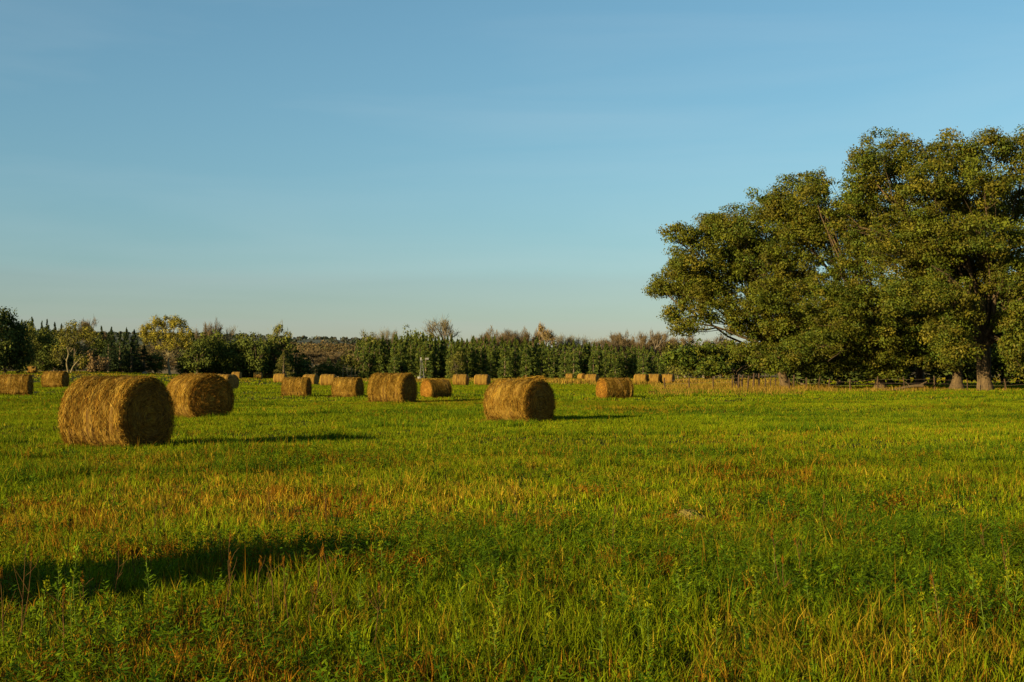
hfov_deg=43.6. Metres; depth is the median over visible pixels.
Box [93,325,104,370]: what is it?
spruce tree
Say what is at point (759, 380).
wire fence
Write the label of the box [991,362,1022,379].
olive leaved tree
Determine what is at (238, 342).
broadleaf tree
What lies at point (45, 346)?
broadleaf tree
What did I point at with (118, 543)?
dry weed stalk
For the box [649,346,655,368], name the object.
cedar tree
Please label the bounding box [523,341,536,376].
cedar tree
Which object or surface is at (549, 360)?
cedar tree
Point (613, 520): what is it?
dry weed stalk
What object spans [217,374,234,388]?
hay bale
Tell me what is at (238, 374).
hay bale
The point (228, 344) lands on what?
broadleaf tree
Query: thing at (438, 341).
cedar tree
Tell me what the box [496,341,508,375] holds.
cedar tree
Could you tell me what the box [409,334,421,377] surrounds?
cedar tree
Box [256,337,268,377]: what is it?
cedar tree
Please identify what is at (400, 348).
cedar tree
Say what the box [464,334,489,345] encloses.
bare tree
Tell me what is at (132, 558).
dry weed stalk
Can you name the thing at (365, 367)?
cedar tree
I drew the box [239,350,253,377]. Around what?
cedar tree
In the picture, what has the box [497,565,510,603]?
flowering weed
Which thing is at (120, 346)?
spruce tree
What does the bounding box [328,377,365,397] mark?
hay bale
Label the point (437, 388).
hay bale
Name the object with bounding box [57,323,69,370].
spruce tree
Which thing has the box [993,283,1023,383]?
shade tree
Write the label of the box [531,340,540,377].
cedar tree
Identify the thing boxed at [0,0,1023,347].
sky
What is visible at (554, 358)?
cedar tree
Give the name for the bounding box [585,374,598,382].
hay bale
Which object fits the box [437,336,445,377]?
cedar tree
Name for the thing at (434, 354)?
cedar tree
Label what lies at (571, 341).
grey bare tree
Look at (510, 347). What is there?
cedar tree
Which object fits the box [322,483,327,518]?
dry weed stalk
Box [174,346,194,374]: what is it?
cedar tree
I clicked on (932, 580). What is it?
dry weed stalk
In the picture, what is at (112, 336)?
spruce tree
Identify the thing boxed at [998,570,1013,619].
flowering weed
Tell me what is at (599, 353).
cedar tree
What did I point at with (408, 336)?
cedar tree
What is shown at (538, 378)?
hay tuft
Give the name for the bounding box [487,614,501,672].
flowering weed
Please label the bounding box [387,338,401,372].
cedar tree
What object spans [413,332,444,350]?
olive leaved tree
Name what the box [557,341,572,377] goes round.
cedar tree
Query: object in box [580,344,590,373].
cedar tree
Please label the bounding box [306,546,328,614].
dry weed stalk
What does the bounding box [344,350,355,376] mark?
aspen tree
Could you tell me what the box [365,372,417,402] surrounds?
hay bale
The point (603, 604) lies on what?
flowering weed
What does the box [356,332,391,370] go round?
olive leaved tree
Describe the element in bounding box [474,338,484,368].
cedar tree
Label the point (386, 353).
cedar tree
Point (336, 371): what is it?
broadleaf tree
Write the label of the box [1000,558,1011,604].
flowering weed
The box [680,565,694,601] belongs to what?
flowering weed
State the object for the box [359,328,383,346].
grey bare tree
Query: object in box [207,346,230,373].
tree
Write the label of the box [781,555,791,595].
dry weed stalk
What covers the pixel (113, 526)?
dry weed stalk
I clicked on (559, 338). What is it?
grey bare tree
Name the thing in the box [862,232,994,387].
oak tree
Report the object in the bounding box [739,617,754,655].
flowering weed
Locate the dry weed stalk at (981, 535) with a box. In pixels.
[980,522,988,553]
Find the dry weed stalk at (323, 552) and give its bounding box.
[322,545,339,622]
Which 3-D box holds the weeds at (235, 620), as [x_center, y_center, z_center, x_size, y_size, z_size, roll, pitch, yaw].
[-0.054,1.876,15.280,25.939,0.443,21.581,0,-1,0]
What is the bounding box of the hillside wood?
[9,340,915,374]
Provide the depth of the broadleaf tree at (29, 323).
304.43 m
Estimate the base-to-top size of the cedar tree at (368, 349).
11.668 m
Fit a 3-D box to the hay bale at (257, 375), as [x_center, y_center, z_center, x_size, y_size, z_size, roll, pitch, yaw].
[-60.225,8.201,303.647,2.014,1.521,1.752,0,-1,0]
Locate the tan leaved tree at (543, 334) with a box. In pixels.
[528,323,558,357]
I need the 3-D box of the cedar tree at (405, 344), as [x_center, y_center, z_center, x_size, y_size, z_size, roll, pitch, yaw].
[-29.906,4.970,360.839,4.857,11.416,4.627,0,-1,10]
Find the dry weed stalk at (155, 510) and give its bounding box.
[152,499,158,536]
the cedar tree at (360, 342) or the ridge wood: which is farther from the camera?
the ridge wood
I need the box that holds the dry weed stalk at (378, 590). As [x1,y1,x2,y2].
[366,579,390,642]
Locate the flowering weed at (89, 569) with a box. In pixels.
[85,556,96,597]
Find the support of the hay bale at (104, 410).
on the ground at (332, 518)
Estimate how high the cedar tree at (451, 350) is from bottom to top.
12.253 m
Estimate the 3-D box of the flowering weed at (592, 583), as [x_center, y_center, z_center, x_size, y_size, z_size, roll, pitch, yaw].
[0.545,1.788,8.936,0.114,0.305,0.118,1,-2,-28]
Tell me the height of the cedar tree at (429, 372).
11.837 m
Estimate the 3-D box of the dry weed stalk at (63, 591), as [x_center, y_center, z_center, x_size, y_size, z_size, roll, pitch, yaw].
[-2.595,1.622,7.296,0.107,0.501,0.082,0,-1,0]
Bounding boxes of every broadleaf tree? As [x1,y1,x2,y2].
[21,319,42,369]
[30,349,55,371]
[37,325,61,371]
[39,332,73,370]
[42,352,73,370]
[76,335,107,370]
[145,352,166,373]
[177,349,199,372]
[178,329,217,373]
[198,328,230,373]
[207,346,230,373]
[214,330,241,373]
[220,349,247,375]
[226,332,255,376]
[239,332,270,376]
[261,333,296,375]
[315,362,332,377]
[323,363,340,375]
[399,323,420,353]
[676,344,715,378]
[720,351,754,378]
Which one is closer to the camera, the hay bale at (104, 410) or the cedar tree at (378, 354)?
the hay bale at (104, 410)
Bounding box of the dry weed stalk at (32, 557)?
[15,545,34,651]
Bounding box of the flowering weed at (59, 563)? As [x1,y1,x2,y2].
[51,556,63,607]
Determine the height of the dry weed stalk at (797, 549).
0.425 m
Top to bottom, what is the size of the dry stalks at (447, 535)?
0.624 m
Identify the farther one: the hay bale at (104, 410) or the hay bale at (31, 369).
the hay bale at (31, 369)
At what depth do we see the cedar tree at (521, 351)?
356.20 m
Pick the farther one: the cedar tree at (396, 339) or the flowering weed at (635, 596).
the cedar tree at (396, 339)
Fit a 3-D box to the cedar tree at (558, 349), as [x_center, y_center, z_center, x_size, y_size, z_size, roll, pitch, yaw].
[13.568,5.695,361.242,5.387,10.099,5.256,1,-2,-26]
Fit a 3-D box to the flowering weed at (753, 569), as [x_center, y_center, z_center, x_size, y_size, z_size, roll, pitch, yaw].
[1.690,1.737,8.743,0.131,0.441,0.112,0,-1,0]
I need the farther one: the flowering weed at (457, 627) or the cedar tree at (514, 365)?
the cedar tree at (514, 365)
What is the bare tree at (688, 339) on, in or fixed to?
on the ground at (332, 518)
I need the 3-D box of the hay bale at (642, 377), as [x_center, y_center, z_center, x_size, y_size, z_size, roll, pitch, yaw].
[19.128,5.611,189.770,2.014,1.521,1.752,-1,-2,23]
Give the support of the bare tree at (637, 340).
on the ground at (332, 518)
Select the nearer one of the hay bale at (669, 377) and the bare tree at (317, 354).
the hay bale at (669, 377)
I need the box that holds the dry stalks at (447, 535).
[3,403,1023,681]
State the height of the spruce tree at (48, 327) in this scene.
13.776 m
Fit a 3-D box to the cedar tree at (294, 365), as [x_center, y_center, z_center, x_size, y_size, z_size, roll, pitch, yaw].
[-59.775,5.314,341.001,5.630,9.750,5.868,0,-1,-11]
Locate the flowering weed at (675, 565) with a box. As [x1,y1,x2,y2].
[673,558,687,613]
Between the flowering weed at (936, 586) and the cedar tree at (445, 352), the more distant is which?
the cedar tree at (445, 352)
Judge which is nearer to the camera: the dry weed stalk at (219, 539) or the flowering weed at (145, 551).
the flowering weed at (145, 551)
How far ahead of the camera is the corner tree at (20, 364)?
269.23 m
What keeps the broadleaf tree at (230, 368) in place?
on the ground at (332, 518)
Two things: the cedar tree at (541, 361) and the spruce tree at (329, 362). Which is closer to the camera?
the cedar tree at (541, 361)
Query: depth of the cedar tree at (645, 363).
347.68 m
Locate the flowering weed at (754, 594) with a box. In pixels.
[748,586,758,625]
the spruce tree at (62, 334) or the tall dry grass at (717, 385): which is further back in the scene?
the spruce tree at (62, 334)
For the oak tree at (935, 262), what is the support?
on the ground at (332, 518)
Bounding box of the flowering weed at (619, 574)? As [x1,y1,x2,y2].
[616,570,628,606]
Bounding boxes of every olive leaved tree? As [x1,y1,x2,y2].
[21,320,42,371]
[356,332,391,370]
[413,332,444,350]
[446,351,465,377]
[659,342,685,378]
[744,369,767,378]
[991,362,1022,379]
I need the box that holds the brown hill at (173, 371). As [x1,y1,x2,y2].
[6,351,1012,375]
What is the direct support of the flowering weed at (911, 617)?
on the ground at (332, 518)
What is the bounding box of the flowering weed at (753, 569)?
[749,562,765,614]
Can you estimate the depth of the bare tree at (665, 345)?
395.32 m
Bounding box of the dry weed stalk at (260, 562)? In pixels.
[250,555,266,634]
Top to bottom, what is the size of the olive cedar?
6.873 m
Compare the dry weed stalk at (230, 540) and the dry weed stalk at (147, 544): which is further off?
the dry weed stalk at (147, 544)
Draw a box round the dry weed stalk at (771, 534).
[768,529,784,583]
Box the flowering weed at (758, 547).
[755,542,766,581]
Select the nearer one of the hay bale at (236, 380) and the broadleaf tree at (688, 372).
the hay bale at (236, 380)
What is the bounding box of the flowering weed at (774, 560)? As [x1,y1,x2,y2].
[767,548,778,590]
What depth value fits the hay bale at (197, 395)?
44.32 m
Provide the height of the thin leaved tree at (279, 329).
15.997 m
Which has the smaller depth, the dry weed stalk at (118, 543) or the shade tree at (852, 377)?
the dry weed stalk at (118, 543)
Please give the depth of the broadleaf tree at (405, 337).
391.41 m
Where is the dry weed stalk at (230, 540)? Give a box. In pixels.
[228,530,238,610]
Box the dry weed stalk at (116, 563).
[112,545,119,589]
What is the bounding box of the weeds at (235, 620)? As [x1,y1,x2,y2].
[0,439,1023,681]
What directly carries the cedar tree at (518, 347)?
on the ground at (332, 518)
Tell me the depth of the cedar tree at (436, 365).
351.79 m
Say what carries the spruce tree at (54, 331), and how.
on the ground at (332, 518)
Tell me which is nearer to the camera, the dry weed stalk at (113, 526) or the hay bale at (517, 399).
the dry weed stalk at (113, 526)
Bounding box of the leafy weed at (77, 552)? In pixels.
[67,541,82,636]
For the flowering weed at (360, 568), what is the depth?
8.70 m
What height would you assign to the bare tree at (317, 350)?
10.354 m
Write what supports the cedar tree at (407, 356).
on the ground at (332, 518)
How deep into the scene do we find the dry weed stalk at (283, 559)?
8.16 m
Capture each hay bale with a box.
[0,373,38,395]
[27,366,37,372]
[41,371,69,387]
[53,373,181,448]
[166,372,236,417]
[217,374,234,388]
[230,374,238,387]
[232,372,241,377]
[253,372,262,378]
[264,373,272,377]
[273,373,287,382]
[280,377,311,396]
[303,374,318,384]
[320,374,336,385]
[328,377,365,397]
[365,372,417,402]
[419,379,451,397]
[453,374,468,384]
[474,374,490,384]
[480,378,560,421]
[566,373,573,378]
[577,373,585,378]
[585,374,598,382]
[592,377,636,398]
[633,374,647,382]
[647,374,660,383]
[660,374,674,382]
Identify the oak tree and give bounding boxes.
[642,187,812,387]
[657,338,783,386]
[722,165,919,388]
[820,124,1023,390]
[854,187,1023,388]
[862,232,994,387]
[1010,148,1023,368]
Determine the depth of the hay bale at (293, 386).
88.72 m
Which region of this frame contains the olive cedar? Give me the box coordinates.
[273,351,294,376]
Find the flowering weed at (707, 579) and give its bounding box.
[703,571,715,610]
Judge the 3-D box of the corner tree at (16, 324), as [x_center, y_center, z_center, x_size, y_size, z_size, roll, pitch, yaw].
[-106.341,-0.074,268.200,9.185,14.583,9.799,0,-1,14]
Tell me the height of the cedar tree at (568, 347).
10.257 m
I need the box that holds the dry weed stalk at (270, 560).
[267,554,279,617]
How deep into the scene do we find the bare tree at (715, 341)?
374.25 m
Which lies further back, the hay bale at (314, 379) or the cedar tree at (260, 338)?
the cedar tree at (260, 338)
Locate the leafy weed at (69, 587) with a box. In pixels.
[64,581,74,636]
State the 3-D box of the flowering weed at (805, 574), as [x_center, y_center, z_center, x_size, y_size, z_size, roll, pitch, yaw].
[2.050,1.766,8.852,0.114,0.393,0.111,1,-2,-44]
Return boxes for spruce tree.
[44,319,50,370]
[48,321,60,370]
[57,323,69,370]
[69,325,82,371]
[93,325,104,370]
[100,331,120,371]
[110,326,115,370]
[110,334,129,372]
[121,327,133,369]
[121,340,143,372]
[127,329,142,362]
[133,345,153,372]
[311,365,319,375]
[324,357,334,373]
[335,360,346,376]
[338,354,352,376]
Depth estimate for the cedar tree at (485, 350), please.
353.55 m
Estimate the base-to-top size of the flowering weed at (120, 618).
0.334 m
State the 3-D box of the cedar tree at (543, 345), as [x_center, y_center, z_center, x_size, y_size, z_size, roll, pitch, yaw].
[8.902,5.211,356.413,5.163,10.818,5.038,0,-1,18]
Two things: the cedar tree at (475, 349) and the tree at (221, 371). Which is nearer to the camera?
the tree at (221, 371)
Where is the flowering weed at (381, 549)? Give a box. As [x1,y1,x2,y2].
[374,540,388,590]
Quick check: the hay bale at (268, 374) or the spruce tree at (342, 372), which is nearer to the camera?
the hay bale at (268, 374)
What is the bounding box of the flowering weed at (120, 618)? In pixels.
[110,612,124,661]
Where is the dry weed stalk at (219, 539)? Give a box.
[212,520,223,570]
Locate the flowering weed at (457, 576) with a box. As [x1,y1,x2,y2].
[453,568,470,628]
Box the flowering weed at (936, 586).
[929,584,948,626]
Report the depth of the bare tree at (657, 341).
383.39 m
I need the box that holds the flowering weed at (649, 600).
[642,596,656,662]
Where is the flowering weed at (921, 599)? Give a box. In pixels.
[918,589,931,647]
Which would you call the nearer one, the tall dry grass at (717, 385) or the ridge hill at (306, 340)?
the tall dry grass at (717, 385)
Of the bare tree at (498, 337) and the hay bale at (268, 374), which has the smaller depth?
the hay bale at (268, 374)
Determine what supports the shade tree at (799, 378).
on the ground at (332, 518)
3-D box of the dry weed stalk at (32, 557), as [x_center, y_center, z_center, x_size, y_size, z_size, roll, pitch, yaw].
[-2.912,1.545,7.622,0.113,0.663,0.068,0,-1,0]
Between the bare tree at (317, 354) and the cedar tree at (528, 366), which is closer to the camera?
the cedar tree at (528, 366)
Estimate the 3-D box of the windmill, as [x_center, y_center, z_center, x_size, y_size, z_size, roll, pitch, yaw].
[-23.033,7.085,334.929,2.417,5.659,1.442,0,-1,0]
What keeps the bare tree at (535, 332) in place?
on the ground at (332, 518)
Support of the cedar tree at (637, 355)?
on the ground at (332, 518)
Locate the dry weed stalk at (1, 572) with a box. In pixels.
[0,568,14,641]
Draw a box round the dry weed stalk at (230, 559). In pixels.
[222,556,234,622]
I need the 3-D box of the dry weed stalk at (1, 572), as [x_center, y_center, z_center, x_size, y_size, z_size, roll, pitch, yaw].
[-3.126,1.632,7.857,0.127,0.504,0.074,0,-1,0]
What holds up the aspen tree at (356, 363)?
on the ground at (332, 518)
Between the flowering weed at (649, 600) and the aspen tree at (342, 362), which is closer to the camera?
the flowering weed at (649, 600)
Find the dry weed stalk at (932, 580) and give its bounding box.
[929,567,943,651]
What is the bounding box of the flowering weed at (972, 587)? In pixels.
[968,566,977,616]
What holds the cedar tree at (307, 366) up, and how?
on the ground at (332, 518)
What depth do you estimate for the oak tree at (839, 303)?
124.34 m
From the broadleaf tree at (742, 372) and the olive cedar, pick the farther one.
the olive cedar
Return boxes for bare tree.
[76,314,118,350]
[193,318,223,341]
[213,325,235,342]
[276,348,329,372]
[294,350,340,372]
[312,351,353,367]
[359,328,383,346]
[378,326,398,344]
[422,318,460,344]
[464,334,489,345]
[471,329,501,347]
[483,324,522,349]
[497,326,533,349]
[518,327,537,352]
[555,332,577,352]
[560,335,588,351]
[575,339,596,353]
[594,331,622,350]
[606,330,634,375]
[613,335,653,356]
[618,330,655,352]
[633,329,669,353]
[655,332,685,354]
[669,336,695,377]
[689,335,729,377]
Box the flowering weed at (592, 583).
[588,575,598,610]
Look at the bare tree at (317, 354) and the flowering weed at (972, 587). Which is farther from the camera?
the bare tree at (317, 354)
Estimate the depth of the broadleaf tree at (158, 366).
317.32 m
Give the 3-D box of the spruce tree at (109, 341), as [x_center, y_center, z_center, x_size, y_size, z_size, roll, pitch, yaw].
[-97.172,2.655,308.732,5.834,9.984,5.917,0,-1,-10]
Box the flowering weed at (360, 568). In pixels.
[348,563,365,616]
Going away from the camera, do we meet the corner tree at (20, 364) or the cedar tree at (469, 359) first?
the corner tree at (20, 364)
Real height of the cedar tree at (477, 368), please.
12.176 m
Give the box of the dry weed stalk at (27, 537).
[13,532,38,644]
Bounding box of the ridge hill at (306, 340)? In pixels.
[1,334,556,351]
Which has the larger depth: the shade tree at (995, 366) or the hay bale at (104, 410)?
the shade tree at (995, 366)
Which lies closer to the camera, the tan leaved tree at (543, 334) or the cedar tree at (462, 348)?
the cedar tree at (462, 348)
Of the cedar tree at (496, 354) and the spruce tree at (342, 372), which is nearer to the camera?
the cedar tree at (496, 354)
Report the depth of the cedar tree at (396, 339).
376.87 m
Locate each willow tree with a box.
[48,319,103,372]
[136,314,193,374]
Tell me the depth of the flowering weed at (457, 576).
8.22 m
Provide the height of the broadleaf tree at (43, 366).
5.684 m
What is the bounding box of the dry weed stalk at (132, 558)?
[129,548,139,579]
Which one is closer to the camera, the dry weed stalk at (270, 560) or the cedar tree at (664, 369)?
the dry weed stalk at (270, 560)
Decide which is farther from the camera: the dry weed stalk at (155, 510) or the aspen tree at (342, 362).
the aspen tree at (342, 362)
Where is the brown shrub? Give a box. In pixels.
[86,351,110,371]
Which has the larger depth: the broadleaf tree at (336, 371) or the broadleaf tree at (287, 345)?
the broadleaf tree at (336, 371)
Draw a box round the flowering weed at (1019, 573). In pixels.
[1006,569,1023,618]
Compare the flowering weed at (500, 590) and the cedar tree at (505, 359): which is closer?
the flowering weed at (500, 590)
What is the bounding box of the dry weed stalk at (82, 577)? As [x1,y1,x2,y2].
[79,571,92,627]
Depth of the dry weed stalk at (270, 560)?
8.57 m
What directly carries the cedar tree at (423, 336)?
on the ground at (332, 518)
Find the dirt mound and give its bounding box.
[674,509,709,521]
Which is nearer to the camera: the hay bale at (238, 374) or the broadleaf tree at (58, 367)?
the hay bale at (238, 374)
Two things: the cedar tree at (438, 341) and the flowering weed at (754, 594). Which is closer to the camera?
the flowering weed at (754, 594)
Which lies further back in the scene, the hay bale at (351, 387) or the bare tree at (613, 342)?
the bare tree at (613, 342)
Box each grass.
[362,377,1023,395]
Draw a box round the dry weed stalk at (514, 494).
[508,481,519,521]
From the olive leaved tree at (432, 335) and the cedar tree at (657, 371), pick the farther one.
the olive leaved tree at (432, 335)
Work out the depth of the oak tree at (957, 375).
125.49 m
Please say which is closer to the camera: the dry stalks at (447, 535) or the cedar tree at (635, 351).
the dry stalks at (447, 535)
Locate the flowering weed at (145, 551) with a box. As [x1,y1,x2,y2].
[141,546,153,596]
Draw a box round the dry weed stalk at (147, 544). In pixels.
[141,522,162,581]
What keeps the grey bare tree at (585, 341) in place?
on the ground at (332, 518)
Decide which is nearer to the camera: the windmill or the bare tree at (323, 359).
the windmill
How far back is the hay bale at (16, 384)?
96.50 m
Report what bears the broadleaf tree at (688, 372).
on the ground at (332, 518)
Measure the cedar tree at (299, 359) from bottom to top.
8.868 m
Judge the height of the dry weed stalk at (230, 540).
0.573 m
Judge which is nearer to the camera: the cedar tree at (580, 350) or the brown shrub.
the brown shrub
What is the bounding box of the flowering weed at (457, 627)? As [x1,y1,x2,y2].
[450,619,464,657]
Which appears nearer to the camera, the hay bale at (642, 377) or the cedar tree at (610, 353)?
the hay bale at (642, 377)
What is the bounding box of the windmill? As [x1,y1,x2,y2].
[420,357,428,375]
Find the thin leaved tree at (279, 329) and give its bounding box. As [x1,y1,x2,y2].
[263,319,293,361]
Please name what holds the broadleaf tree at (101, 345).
on the ground at (332, 518)
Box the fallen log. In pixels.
[886,381,926,390]
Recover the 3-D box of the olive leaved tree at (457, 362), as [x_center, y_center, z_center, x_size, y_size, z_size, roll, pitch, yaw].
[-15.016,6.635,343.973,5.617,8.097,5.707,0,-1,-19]
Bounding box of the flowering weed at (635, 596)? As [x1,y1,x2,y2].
[631,587,647,637]
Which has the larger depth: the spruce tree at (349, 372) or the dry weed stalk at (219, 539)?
the spruce tree at (349, 372)
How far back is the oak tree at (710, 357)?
148.18 m
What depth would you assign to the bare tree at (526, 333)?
394.34 m
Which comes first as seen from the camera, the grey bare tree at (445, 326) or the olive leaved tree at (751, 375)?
the olive leaved tree at (751, 375)
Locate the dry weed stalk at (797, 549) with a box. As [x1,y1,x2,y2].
[794,534,801,569]
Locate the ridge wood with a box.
[37,329,602,350]
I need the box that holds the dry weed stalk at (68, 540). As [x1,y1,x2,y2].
[61,516,71,574]
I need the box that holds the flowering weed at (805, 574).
[801,568,813,614]
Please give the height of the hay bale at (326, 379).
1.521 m
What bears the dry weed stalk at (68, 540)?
on the ground at (332, 518)
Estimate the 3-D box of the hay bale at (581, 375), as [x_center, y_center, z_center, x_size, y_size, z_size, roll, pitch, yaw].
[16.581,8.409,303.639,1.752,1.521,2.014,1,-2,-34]
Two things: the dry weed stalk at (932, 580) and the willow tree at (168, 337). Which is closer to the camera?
the dry weed stalk at (932, 580)
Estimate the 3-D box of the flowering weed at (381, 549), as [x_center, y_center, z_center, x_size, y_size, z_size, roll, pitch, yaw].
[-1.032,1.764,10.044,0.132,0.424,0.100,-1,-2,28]
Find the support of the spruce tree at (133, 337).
on the ground at (332, 518)
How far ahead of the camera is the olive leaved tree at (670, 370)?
298.85 m
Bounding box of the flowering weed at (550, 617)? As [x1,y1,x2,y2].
[538,609,554,655]
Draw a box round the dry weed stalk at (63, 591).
[47,584,66,653]
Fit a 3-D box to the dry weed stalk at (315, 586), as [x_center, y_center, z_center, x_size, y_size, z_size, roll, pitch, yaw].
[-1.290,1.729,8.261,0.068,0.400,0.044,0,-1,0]
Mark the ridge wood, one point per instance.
(343, 339)
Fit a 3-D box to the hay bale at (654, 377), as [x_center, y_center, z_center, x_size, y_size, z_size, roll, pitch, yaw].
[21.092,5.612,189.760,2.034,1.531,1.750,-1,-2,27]
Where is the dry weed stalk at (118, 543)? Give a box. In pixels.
[110,537,128,598]
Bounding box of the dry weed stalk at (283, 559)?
[277,554,290,634]
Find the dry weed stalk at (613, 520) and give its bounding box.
[613,504,620,549]
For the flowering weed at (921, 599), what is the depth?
7.94 m
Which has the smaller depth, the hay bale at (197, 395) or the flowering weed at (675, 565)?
the flowering weed at (675, 565)
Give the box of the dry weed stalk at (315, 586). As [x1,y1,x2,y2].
[307,578,316,627]
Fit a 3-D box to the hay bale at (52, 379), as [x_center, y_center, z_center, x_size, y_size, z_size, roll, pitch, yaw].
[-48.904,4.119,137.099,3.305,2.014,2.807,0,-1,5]
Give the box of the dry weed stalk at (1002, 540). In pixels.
[1001,534,1012,595]
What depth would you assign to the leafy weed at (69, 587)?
7.93 m
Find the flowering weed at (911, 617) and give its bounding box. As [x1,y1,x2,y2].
[903,609,920,677]
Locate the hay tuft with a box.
[517,375,551,380]
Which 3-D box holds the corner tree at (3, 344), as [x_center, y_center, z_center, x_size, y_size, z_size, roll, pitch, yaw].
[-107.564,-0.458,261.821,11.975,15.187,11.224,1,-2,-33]
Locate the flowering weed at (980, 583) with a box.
[975,577,988,639]
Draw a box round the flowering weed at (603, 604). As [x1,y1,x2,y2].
[593,598,608,672]
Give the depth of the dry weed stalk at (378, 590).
7.82 m
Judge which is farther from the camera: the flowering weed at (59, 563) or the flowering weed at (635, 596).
the flowering weed at (59, 563)
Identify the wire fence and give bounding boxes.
[664,373,1023,389]
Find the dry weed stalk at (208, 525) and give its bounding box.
[206,511,215,553]
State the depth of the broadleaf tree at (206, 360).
319.51 m
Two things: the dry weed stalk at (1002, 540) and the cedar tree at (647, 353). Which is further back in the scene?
the cedar tree at (647, 353)
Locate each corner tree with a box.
[0,306,16,370]
[0,306,26,372]
[7,321,36,372]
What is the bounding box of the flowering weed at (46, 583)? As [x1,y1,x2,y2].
[34,575,51,637]
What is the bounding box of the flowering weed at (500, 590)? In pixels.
[493,584,504,638]
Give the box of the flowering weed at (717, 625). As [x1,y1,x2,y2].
[709,615,722,654]
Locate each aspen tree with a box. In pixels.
[338,355,347,376]
[343,352,357,376]
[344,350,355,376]
[350,356,360,373]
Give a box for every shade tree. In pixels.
[759,339,835,384]
[779,294,895,384]
[814,272,995,384]
[911,284,1021,384]
[939,270,1023,384]
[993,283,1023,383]
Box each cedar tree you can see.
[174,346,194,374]
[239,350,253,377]
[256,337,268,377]
[285,348,297,376]
[289,346,308,376]
[297,353,313,376]
[352,339,361,376]
[352,339,362,375]
[357,339,368,378]
[361,337,377,375]
[367,340,379,377]
[372,339,386,373]
[380,340,391,371]
[386,338,393,372]
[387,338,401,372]
[392,333,399,351]
[397,338,405,372]
[401,332,414,374]
[401,339,413,369]
[403,335,415,373]
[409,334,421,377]
[414,336,424,375]
[418,336,433,378]
[421,331,431,364]
[424,335,433,376]
[429,336,441,378]
[431,339,441,377]
[437,335,445,374]
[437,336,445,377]
[440,335,452,377]
[445,334,456,378]
[454,339,461,366]
[457,338,467,373]
[464,339,474,377]
[468,339,476,377]
[469,335,474,370]
[472,340,479,374]
[474,336,484,373]
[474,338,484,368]
[479,335,489,373]
[486,337,496,378]
[490,336,501,377]
[496,340,513,378]
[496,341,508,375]
[503,340,516,374]
[508,338,521,377]
[511,339,522,375]
[516,343,525,375]
[519,340,532,377]
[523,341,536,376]
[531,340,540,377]
[534,341,548,377]
[540,340,549,376]
[542,342,554,377]
[547,342,560,377]
[555,344,566,376]
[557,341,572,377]
[563,343,575,372]
[567,340,581,378]
[572,344,588,371]
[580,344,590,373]
[586,342,594,373]
[587,344,598,374]
[592,342,604,377]
[599,342,610,377]
[604,345,616,377]
[608,347,621,377]
[616,345,627,377]
[618,346,634,378]
[628,345,638,377]
[634,346,639,372]
[635,346,642,373]
[637,348,650,374]
[641,349,653,373]
[644,351,658,373]
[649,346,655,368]
[653,350,663,374]
[662,362,672,373]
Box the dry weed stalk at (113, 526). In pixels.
[110,513,114,552]
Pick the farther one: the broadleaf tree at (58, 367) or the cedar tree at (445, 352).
the cedar tree at (445, 352)
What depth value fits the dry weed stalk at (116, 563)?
9.84 m
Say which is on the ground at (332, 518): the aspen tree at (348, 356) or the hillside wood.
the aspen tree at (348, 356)
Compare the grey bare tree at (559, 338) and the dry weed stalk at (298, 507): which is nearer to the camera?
the dry weed stalk at (298, 507)
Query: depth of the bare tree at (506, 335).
396.19 m
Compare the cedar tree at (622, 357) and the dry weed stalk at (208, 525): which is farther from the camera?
the cedar tree at (622, 357)
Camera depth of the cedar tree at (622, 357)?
350.87 m
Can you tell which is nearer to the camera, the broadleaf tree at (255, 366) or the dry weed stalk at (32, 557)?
the dry weed stalk at (32, 557)
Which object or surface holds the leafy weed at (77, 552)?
on the ground at (332, 518)
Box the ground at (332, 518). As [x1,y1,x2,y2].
[0,372,1023,681]
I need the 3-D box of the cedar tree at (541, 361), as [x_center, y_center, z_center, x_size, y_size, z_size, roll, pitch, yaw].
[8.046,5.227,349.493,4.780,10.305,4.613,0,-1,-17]
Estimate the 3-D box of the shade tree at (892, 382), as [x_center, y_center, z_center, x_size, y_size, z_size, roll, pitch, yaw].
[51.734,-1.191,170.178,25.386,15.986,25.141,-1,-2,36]
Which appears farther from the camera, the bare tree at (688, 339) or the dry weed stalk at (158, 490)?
the bare tree at (688, 339)
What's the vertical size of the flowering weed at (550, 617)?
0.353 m
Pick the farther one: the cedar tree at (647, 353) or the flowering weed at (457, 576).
the cedar tree at (647, 353)
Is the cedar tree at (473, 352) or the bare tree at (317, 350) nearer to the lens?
the cedar tree at (473, 352)
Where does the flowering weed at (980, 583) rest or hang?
on the ground at (332, 518)
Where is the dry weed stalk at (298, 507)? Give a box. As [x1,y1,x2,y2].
[294,502,301,539]
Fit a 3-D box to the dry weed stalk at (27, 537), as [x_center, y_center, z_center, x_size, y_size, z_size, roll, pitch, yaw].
[-2.973,1.518,7.829,0.148,0.722,0.039,1,-2,-25]
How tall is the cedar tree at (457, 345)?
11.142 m
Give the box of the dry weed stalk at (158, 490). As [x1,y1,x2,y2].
[157,487,164,526]
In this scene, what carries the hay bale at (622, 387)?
on the ground at (332, 518)
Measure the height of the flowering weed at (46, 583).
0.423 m
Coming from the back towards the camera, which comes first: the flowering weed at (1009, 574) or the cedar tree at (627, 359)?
the cedar tree at (627, 359)

